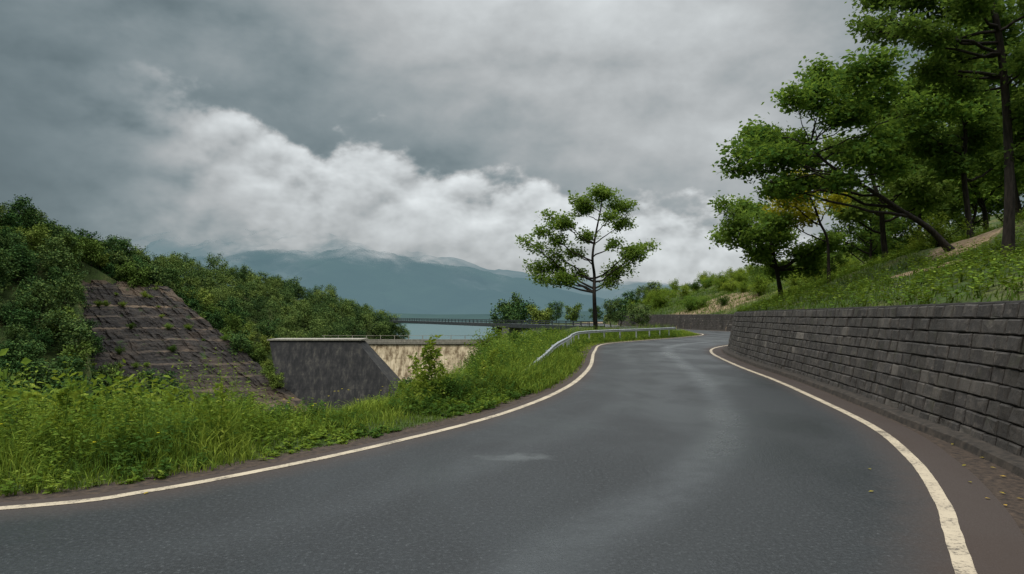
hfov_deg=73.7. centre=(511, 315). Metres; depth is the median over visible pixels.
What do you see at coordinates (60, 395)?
tall weed
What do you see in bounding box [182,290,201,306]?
bank tree
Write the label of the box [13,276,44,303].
forest tree
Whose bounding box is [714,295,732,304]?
shrub
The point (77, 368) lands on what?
forest tree
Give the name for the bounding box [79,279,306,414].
rock cut
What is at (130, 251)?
forest tree
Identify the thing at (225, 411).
tall weed
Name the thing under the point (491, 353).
tall weed
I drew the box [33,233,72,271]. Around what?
forest tree
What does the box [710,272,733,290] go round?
shrub
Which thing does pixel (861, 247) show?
hillside tree
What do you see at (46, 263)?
forest tree
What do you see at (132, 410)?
tall weed
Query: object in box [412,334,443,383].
tall weed
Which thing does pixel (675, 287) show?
shrub
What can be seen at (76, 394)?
tall weed
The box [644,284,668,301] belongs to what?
shrub
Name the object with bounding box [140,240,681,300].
mountain
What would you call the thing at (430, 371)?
tall weed
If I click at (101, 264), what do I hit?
forest tree
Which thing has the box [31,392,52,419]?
tall weed
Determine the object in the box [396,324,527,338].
water
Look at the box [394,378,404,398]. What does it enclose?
tall weed
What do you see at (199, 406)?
tall weed
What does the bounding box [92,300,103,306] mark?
shrub
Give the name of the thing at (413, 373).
tall weed
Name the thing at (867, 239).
hillside tree
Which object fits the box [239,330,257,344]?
bank tree
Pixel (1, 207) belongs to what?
forest tree
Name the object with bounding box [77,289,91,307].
bank tree
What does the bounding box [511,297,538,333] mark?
lakeside tree
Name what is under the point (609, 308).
lakeside tree
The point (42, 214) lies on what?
forest tree
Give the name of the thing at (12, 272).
forest tree
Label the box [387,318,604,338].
bridge
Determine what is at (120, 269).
forest tree
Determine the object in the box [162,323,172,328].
shrub
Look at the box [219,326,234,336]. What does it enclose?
bank tree
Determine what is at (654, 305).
shrub
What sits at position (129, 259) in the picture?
forest tree
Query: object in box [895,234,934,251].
shrub
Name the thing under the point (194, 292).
forest tree
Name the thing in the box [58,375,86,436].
tall weed
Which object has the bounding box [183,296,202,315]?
forest tree
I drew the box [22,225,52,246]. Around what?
forest tree
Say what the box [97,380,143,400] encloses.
forest tree
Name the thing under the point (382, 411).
grass
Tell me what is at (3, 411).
tall weed
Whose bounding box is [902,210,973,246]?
shrub
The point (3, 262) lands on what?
forest tree
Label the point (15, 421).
shrub
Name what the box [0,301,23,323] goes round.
forest tree
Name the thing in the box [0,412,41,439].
shrub
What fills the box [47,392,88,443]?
tall weed
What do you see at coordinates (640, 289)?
lakeside tree
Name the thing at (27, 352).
forest tree
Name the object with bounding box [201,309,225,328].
forest tree
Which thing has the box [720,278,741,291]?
shrub
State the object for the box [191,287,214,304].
forest tree
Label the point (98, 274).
ground
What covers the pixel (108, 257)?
bank tree
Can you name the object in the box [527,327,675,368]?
guardrail
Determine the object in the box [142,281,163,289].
forest tree
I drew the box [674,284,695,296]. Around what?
shrub
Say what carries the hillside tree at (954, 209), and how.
on the ground at (98, 274)
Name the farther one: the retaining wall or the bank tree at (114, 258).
the bank tree at (114, 258)
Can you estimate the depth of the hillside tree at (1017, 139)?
30.70 m
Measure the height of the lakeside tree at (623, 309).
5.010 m
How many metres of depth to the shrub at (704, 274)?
136.27 m
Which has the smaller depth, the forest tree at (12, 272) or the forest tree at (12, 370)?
the forest tree at (12, 370)
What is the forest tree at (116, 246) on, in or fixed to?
on the ground at (98, 274)
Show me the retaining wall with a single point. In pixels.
(952, 373)
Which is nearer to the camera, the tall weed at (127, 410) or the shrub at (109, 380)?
the tall weed at (127, 410)
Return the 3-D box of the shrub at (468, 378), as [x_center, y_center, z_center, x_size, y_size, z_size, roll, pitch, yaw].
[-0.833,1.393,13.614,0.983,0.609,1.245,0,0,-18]
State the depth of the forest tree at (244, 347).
119.60 m
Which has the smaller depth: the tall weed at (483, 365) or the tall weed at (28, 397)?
the tall weed at (28, 397)
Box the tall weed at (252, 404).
[247,392,256,418]
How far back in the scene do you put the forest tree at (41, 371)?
79.29 m
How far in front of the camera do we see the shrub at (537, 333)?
33.91 m
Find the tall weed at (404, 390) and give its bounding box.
[402,383,409,400]
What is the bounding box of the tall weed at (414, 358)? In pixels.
[406,352,425,387]
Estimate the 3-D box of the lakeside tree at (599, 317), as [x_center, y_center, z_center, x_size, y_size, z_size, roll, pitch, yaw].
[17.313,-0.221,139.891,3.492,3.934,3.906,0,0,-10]
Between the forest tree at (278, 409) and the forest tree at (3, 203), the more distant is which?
the forest tree at (3, 203)
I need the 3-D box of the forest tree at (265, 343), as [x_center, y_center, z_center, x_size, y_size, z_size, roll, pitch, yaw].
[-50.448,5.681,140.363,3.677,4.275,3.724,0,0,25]
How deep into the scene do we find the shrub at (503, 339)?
23.90 m
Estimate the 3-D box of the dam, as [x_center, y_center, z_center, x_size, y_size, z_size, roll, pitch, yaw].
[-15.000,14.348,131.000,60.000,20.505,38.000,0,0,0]
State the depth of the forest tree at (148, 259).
140.51 m
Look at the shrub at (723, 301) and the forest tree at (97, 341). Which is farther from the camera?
the forest tree at (97, 341)
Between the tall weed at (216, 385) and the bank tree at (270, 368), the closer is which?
the tall weed at (216, 385)
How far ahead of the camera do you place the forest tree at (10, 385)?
72.12 m
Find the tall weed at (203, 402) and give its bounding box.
[194,396,216,413]
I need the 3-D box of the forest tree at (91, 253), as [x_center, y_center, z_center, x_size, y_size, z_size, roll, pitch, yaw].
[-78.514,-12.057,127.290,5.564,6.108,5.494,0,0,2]
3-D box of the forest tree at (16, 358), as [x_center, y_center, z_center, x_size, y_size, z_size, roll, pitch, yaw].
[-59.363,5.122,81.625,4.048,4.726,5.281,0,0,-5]
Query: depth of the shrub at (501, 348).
18.85 m
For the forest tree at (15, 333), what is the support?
on the ground at (98, 274)
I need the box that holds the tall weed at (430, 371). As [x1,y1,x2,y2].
[421,347,443,385]
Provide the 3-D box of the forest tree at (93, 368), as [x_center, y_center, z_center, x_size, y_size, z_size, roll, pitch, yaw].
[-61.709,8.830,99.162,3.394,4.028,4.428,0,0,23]
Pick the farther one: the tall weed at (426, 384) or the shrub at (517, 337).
the shrub at (517, 337)
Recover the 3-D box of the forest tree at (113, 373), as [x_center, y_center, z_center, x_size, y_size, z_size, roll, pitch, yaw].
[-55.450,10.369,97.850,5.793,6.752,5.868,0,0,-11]
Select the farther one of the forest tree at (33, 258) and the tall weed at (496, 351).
the forest tree at (33, 258)
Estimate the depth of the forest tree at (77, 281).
101.73 m
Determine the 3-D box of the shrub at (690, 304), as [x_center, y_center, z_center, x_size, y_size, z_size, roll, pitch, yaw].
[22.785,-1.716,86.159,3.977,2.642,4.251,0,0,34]
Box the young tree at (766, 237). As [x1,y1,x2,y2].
[705,190,850,298]
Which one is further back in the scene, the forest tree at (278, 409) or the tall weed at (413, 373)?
the forest tree at (278, 409)
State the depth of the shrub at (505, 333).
29.82 m
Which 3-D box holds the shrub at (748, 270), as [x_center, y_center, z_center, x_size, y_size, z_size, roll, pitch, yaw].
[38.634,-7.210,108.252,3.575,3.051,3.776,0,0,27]
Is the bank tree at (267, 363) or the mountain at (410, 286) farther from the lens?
the mountain at (410, 286)
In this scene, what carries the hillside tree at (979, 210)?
on the ground at (98, 274)
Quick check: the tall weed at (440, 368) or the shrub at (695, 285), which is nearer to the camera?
the tall weed at (440, 368)
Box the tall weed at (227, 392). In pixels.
[221,390,236,414]
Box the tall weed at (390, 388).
[388,385,393,402]
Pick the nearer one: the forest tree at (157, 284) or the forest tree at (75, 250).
the forest tree at (75, 250)
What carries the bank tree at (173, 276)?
on the ground at (98, 274)
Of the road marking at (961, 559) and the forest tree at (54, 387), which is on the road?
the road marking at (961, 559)
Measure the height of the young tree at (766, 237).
4.559 m
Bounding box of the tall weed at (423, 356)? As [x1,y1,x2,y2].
[412,344,433,388]
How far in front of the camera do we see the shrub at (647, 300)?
110.11 m
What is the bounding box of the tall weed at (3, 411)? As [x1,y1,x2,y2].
[0,401,8,425]
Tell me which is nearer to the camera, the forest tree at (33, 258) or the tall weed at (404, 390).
the tall weed at (404, 390)
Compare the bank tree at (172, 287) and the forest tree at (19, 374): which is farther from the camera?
the bank tree at (172, 287)
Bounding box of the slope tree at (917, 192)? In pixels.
[801,101,999,259]
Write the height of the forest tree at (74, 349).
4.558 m
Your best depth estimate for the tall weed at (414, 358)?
12.78 m
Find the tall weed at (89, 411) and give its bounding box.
[78,396,100,434]
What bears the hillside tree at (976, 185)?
on the ground at (98, 274)
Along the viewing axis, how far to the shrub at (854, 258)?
84.77 m
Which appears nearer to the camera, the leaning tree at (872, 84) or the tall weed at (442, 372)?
the tall weed at (442, 372)
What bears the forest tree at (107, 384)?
on the ground at (98, 274)
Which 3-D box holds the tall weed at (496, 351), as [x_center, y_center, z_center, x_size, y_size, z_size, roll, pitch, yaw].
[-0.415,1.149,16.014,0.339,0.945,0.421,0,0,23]
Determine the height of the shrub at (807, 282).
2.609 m
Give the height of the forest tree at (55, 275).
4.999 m
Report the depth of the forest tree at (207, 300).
137.60 m
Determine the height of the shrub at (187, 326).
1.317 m
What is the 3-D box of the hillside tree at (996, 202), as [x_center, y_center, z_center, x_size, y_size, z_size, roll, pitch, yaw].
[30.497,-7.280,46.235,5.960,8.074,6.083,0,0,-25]
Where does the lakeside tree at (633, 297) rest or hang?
on the ground at (98, 274)
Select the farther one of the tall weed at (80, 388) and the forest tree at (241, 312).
the forest tree at (241, 312)
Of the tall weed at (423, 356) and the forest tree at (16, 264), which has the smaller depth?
the tall weed at (423, 356)
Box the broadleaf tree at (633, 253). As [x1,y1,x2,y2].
[514,181,660,329]
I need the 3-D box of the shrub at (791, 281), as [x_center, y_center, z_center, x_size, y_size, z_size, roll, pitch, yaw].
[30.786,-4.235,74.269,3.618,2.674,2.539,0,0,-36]
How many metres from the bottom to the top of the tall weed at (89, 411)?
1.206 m
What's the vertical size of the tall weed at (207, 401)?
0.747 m
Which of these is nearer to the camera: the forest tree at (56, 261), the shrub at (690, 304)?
the shrub at (690, 304)
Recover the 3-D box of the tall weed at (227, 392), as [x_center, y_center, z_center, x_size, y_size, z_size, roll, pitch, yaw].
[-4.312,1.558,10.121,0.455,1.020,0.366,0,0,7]
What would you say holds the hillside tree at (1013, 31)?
on the ground at (98, 274)
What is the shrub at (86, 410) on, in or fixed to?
on the ground at (98, 274)
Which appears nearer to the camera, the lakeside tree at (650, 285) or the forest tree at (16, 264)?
the forest tree at (16, 264)
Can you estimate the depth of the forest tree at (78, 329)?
89.89 m
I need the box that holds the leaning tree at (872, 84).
[712,43,990,251]
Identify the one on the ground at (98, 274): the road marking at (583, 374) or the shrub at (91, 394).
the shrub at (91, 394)
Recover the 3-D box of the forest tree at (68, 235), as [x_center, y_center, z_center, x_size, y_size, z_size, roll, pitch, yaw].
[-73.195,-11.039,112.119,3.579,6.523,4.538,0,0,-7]
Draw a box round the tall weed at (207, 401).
[194,392,225,441]
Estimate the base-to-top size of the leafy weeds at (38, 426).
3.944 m
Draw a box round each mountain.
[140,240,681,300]
[181,250,617,313]
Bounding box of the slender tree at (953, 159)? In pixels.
[872,23,1023,238]
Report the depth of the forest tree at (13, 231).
106.77 m
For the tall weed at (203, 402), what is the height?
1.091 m
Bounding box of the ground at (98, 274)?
[0,214,1023,491]
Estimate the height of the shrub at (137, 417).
1.209 m
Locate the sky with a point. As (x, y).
(410, 129)
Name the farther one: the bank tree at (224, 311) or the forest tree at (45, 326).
the bank tree at (224, 311)
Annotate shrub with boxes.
[0,348,53,409]
[0,370,86,436]
[0,375,144,428]
[0,394,81,449]
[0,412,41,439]
[1,383,151,423]
[45,380,153,429]
[59,358,160,418]
[70,395,127,434]
[80,387,182,428]
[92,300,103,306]
[97,365,193,428]
[107,407,184,435]
[114,346,127,353]
[118,301,127,306]
[126,322,134,328]
[139,290,148,297]
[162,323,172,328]
[167,344,177,351]
[183,323,191,329]
[220,334,228,340]
[390,373,449,394]
[423,375,479,398]
[454,372,492,390]
[463,345,485,367]
[464,326,508,351]
[471,358,508,370]
[473,332,532,351]
[475,365,524,381]
[487,326,526,342]
[495,341,520,358]
[503,331,535,344]
[523,328,548,340]
[642,292,654,306]
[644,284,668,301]
[647,300,660,308]
[649,289,674,306]
[667,277,681,291]
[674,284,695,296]
[675,292,709,311]
[685,279,704,291]
[692,295,712,307]
[697,270,708,281]
[701,277,716,286]
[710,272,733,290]
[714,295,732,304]
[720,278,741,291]
[721,267,735,280]
[724,270,751,283]
[737,280,749,292]
[744,264,759,275]
[745,270,775,284]
[746,274,775,295]
[749,265,764,278]
[785,267,802,287]
[793,274,825,287]
[794,265,838,283]
[833,256,856,270]
[843,254,858,267]
[850,256,862,264]
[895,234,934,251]
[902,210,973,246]
[950,227,984,237]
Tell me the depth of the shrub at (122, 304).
120.29 m
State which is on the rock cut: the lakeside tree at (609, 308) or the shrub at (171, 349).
the shrub at (171, 349)
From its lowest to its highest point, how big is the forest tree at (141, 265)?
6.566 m
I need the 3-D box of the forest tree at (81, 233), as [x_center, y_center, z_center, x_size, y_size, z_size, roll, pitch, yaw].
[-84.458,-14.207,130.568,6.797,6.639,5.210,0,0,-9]
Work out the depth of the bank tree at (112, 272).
128.54 m
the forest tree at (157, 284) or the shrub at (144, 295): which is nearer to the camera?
the shrub at (144, 295)
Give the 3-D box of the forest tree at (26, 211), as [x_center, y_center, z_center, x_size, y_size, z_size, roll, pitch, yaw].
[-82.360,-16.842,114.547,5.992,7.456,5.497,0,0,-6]
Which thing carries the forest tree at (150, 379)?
on the rock cut
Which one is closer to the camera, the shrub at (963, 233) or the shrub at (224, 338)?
the shrub at (963, 233)
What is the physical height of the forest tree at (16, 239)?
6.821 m
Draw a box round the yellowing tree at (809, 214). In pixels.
[758,168,857,282]
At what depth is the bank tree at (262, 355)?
120.42 m
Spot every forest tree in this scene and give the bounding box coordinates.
[0,200,8,214]
[0,205,16,228]
[0,212,25,233]
[0,224,17,239]
[0,226,16,252]
[0,231,27,265]
[0,248,20,290]
[0,249,22,287]
[0,284,11,308]
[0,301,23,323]
[0,320,35,345]
[0,338,43,378]
[0,340,39,371]
[0,355,33,386]
[0,363,24,387]
[0,367,18,386]
[0,376,35,401]
[2,255,25,280]
[3,305,42,341]
[5,194,39,234]
[7,243,41,283]
[11,288,41,311]
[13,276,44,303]
[14,292,44,327]
[15,222,48,251]
[20,208,50,227]
[20,247,42,270]
[20,337,48,366]
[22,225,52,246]
[22,279,61,321]
[27,329,57,351]
[28,358,79,392]
[31,219,68,247]
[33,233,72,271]
[34,309,74,345]
[35,247,80,286]
[38,375,96,398]
[41,250,67,274]
[41,265,81,292]
[42,304,81,340]
[43,352,92,389]
[47,234,86,261]
[50,277,89,315]
[52,318,101,354]
[53,229,79,254]
[57,340,97,370]
[58,224,87,241]
[63,270,87,304]
[73,249,83,271]
[75,231,105,250]
[79,235,106,266]
[81,316,98,345]
[84,333,105,358]
[89,365,96,378]
[91,374,128,396]
[92,254,112,269]
[97,362,119,383]
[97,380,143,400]
[102,234,127,261]
[105,365,144,397]
[111,236,139,257]
[111,260,137,281]
[117,255,136,272]
[122,260,151,287]
[122,262,145,281]
[138,262,153,283]
[138,367,182,395]
[141,254,160,270]
[141,264,172,286]
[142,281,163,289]
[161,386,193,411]
[177,284,200,308]
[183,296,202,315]
[189,307,202,315]
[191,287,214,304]
[193,290,216,310]
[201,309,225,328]
[215,297,244,322]
[225,330,256,359]
[226,307,250,327]
[234,321,256,341]
[256,317,280,351]
[258,334,273,350]
[266,403,293,417]
[397,376,412,393]
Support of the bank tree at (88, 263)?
on the ground at (98, 274)
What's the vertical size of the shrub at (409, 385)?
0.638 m
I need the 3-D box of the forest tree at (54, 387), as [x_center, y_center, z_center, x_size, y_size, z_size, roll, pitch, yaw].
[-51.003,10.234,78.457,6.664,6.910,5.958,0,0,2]
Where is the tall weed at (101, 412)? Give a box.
[93,399,114,450]
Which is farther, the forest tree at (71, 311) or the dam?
the dam
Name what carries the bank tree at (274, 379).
on the rock cut
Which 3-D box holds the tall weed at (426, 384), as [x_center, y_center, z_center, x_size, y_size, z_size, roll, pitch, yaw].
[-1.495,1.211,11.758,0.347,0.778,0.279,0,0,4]
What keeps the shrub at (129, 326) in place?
on the rock cut
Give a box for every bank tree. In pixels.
[70,262,80,279]
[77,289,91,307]
[84,260,100,272]
[100,262,120,278]
[101,250,112,267]
[106,248,127,266]
[144,266,157,283]
[160,279,178,294]
[162,266,184,288]
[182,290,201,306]
[199,303,215,318]
[211,305,227,323]
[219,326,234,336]
[223,312,243,332]
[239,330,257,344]
[247,342,264,361]
[250,346,272,366]
[260,359,272,368]
[260,365,277,378]
[263,371,284,389]
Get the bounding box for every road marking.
[0,333,703,509]
[606,324,976,573]
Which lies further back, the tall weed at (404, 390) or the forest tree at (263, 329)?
the forest tree at (263, 329)
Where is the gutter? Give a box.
[609,324,1023,534]
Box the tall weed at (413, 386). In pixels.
[408,379,418,402]
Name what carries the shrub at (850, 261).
on the ground at (98, 274)
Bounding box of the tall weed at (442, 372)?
[424,338,448,390]
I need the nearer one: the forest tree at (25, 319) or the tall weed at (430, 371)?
the tall weed at (430, 371)
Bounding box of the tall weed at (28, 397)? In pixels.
[13,391,47,425]
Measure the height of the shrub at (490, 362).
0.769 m
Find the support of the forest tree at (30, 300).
on the ground at (98, 274)
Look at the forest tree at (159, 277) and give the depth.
131.58 m
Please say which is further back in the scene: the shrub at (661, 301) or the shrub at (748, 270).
the shrub at (748, 270)
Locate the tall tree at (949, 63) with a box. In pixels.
[843,0,1023,258]
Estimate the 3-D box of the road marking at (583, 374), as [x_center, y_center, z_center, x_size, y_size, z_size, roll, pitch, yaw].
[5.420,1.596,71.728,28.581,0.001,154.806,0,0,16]
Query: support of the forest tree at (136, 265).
on the ground at (98, 274)
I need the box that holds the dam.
[267,335,495,412]
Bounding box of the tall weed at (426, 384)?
[414,364,435,398]
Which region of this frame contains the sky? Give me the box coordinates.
[0,0,1023,286]
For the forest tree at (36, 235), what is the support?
on the ground at (98, 274)
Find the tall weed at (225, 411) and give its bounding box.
[209,385,231,440]
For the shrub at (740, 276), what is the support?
on the ground at (98, 274)
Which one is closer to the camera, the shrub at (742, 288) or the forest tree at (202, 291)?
the shrub at (742, 288)
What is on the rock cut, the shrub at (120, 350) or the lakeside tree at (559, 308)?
the shrub at (120, 350)
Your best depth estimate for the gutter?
6.82 m
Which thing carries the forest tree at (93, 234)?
on the ground at (98, 274)
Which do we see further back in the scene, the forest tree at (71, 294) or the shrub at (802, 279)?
the forest tree at (71, 294)
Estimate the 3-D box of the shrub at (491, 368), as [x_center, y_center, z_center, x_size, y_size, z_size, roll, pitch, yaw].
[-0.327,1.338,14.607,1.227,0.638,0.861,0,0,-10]
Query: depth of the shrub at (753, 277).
84.27 m
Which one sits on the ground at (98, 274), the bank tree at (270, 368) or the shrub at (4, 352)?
the shrub at (4, 352)
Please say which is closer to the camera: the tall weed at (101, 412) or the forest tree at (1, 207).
the tall weed at (101, 412)
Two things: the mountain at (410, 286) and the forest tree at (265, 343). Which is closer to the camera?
the forest tree at (265, 343)
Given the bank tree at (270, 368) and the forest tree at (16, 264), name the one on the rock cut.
the bank tree at (270, 368)
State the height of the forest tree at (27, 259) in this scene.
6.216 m
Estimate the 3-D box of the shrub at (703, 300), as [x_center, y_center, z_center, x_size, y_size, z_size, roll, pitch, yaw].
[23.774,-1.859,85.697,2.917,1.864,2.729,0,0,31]
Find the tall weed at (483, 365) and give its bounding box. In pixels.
[479,360,487,381]
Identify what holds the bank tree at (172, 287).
on the ground at (98, 274)
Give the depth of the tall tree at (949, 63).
15.03 m
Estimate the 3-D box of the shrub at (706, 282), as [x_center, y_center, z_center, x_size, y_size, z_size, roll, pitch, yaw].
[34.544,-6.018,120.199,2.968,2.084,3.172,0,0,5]
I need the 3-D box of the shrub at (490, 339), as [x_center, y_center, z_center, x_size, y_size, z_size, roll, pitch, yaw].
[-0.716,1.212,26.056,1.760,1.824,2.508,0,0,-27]
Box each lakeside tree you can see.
[489,299,522,336]
[498,291,528,334]
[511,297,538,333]
[524,304,551,328]
[538,308,555,321]
[544,299,563,323]
[562,302,584,320]
[588,305,604,320]
[601,298,621,326]
[611,295,629,325]
[621,289,639,306]
[625,303,652,326]
[635,285,646,298]
[644,281,662,296]
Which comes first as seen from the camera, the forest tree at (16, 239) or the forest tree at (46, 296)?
the forest tree at (46, 296)
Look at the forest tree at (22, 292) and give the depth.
92.50 m
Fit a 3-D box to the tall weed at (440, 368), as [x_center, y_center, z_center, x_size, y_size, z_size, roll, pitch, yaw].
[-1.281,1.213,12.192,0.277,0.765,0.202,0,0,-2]
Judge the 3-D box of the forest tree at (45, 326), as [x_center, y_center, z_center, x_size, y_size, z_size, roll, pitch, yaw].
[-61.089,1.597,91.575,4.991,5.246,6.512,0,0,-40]
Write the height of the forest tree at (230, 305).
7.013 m
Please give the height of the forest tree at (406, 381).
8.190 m
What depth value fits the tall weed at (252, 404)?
9.83 m
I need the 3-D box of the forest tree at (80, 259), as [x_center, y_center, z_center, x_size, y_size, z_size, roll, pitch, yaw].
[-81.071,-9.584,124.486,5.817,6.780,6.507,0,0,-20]
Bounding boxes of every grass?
[0,329,699,495]
[634,209,1023,314]
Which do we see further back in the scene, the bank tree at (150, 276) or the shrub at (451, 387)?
the bank tree at (150, 276)
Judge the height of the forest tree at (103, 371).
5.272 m
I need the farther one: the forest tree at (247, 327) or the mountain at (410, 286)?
the mountain at (410, 286)
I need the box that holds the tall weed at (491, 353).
[486,350,497,368]
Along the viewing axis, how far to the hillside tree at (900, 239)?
48.82 m
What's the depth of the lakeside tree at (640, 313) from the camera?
89.48 m
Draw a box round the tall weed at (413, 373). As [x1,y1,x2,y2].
[412,360,421,392]
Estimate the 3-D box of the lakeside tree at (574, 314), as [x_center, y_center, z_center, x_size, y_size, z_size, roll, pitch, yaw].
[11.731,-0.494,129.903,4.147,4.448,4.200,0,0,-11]
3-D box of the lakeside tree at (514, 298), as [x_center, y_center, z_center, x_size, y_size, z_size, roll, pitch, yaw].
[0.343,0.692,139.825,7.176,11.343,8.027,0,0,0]
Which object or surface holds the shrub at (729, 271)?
on the ground at (98, 274)
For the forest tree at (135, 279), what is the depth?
128.11 m
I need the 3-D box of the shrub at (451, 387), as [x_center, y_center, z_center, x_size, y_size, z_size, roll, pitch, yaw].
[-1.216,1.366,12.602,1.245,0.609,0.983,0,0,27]
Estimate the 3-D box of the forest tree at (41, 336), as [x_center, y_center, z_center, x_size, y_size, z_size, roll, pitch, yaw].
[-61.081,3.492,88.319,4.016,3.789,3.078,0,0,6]
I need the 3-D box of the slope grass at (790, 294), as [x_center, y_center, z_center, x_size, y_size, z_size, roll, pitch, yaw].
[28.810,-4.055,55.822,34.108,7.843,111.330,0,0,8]
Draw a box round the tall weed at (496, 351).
[490,346,499,364]
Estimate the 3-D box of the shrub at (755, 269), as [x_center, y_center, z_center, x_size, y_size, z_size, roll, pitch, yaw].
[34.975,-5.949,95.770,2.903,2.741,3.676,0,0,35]
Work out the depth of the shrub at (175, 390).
13.15 m
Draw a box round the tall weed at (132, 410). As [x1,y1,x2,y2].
[126,391,142,439]
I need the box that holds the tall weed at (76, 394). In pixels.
[71,376,99,431]
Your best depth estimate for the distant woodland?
166.84 m
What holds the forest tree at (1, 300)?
on the ground at (98, 274)
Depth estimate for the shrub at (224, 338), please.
120.30 m
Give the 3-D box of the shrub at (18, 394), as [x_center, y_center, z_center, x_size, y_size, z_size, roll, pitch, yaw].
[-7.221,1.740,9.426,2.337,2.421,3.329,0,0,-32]
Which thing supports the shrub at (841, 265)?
on the ground at (98, 274)
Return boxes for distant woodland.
[100,237,411,340]
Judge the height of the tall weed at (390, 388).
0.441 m
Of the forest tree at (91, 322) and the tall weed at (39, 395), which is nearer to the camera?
the tall weed at (39, 395)
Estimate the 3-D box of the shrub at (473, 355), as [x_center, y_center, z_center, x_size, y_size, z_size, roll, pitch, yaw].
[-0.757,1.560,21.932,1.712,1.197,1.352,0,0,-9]
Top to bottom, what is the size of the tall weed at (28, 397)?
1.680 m
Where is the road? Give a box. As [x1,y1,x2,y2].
[0,324,1023,573]
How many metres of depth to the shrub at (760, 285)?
79.09 m
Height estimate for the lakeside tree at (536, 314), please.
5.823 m
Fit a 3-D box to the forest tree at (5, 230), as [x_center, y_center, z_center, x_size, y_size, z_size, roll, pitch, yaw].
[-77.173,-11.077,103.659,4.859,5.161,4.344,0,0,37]
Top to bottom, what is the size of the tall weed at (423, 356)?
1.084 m
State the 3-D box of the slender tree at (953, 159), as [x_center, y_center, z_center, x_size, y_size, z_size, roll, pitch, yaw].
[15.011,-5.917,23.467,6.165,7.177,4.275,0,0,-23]
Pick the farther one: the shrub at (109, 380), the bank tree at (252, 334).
the bank tree at (252, 334)
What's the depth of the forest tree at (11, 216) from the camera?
108.67 m
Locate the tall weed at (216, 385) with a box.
[212,382,228,411]
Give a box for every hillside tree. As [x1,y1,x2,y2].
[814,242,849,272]
[818,184,909,263]
[847,222,893,260]
[858,201,930,254]
[868,153,988,238]
[910,0,1023,219]
[921,172,1023,234]
[926,84,1023,231]
[963,181,1023,226]
[987,81,1023,144]
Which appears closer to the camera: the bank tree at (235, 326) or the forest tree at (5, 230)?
the forest tree at (5, 230)
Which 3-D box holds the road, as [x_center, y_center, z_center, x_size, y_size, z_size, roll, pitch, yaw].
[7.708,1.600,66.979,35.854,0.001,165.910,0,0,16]
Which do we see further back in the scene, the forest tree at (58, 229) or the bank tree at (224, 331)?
the bank tree at (224, 331)
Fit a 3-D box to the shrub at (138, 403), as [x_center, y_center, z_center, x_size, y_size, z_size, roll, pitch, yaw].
[-6.602,2.549,11.158,2.869,2.540,3.632,0,0,-41]
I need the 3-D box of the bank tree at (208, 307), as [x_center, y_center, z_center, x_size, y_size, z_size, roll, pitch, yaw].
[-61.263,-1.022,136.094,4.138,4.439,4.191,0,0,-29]
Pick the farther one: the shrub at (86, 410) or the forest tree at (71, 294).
the forest tree at (71, 294)
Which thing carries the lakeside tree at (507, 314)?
on the ground at (98, 274)
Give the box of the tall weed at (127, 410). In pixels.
[109,398,131,430]
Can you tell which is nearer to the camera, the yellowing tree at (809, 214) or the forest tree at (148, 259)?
the yellowing tree at (809, 214)
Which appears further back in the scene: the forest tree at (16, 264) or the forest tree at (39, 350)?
the forest tree at (16, 264)
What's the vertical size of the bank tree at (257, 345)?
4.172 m
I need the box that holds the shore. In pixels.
[374,311,607,323]
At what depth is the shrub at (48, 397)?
10.97 m
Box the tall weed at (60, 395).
[43,378,87,454]
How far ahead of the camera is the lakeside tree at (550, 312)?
134.57 m
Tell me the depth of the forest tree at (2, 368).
73.55 m
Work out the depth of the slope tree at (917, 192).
28.48 m
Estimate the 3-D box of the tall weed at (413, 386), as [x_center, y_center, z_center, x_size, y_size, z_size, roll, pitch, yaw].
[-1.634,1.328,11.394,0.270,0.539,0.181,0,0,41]
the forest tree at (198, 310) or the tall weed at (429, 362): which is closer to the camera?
the tall weed at (429, 362)
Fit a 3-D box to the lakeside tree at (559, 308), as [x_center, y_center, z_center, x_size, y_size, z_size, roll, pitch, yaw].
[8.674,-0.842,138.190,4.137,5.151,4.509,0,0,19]
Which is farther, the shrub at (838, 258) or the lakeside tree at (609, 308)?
the lakeside tree at (609, 308)
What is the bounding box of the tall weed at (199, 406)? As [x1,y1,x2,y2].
[192,397,208,423]
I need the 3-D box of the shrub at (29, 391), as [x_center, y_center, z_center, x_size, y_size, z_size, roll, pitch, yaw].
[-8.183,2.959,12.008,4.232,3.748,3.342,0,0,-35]
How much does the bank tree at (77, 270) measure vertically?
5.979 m
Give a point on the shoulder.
(113, 486)
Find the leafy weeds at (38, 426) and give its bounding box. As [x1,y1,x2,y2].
[0,324,685,495]
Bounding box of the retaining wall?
[618,300,1023,478]
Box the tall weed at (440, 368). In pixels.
[433,362,447,393]

